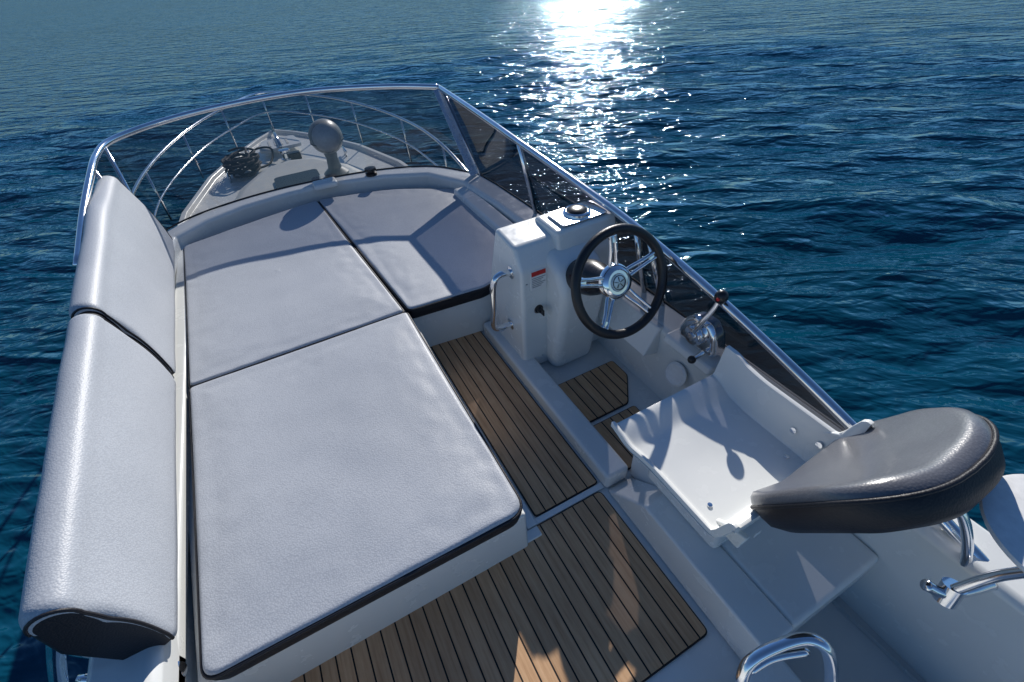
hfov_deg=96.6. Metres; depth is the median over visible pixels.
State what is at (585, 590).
teak deck
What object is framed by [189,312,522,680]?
sun pad cushion
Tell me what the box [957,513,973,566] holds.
handrail
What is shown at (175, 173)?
windscreen
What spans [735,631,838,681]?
grab rail
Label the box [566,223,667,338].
steering wheel
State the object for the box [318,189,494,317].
sun pad cushion
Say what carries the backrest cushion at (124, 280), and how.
on the yacht
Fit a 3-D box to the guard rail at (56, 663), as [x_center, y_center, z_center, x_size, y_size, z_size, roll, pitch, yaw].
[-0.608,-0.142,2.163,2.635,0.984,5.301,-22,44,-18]
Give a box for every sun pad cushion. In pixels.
[183,201,404,387]
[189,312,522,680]
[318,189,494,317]
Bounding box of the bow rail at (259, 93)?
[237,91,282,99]
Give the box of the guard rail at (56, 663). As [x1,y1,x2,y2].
[46,83,989,681]
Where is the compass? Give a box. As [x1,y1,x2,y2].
[547,201,606,226]
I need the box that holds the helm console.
[490,200,615,365]
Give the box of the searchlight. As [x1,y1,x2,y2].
[312,123,339,190]
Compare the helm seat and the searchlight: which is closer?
the helm seat
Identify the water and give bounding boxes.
[0,0,1023,681]
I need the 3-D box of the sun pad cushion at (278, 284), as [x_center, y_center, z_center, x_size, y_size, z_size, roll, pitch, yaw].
[-1.591,-0.480,3.117,1.189,0.095,1.954,-22,44,-18]
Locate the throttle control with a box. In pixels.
[663,290,728,375]
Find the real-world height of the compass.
0.038 m
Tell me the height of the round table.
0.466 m
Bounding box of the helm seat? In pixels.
[611,345,1005,547]
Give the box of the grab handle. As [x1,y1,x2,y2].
[490,266,513,330]
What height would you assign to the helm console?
0.838 m
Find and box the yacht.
[86,167,1023,681]
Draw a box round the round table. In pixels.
[920,474,1023,609]
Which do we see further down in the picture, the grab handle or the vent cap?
the grab handle
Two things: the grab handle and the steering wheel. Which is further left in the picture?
the grab handle
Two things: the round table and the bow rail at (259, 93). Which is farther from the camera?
the bow rail at (259, 93)
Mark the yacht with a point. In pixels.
(866, 607)
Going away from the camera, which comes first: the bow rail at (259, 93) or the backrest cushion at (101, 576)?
the backrest cushion at (101, 576)
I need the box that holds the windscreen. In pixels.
[95,89,845,430]
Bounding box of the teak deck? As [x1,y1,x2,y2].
[291,331,706,681]
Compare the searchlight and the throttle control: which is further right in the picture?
the throttle control
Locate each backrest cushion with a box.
[18,313,177,659]
[69,176,175,374]
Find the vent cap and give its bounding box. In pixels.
[364,166,376,176]
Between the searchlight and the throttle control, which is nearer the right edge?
the throttle control

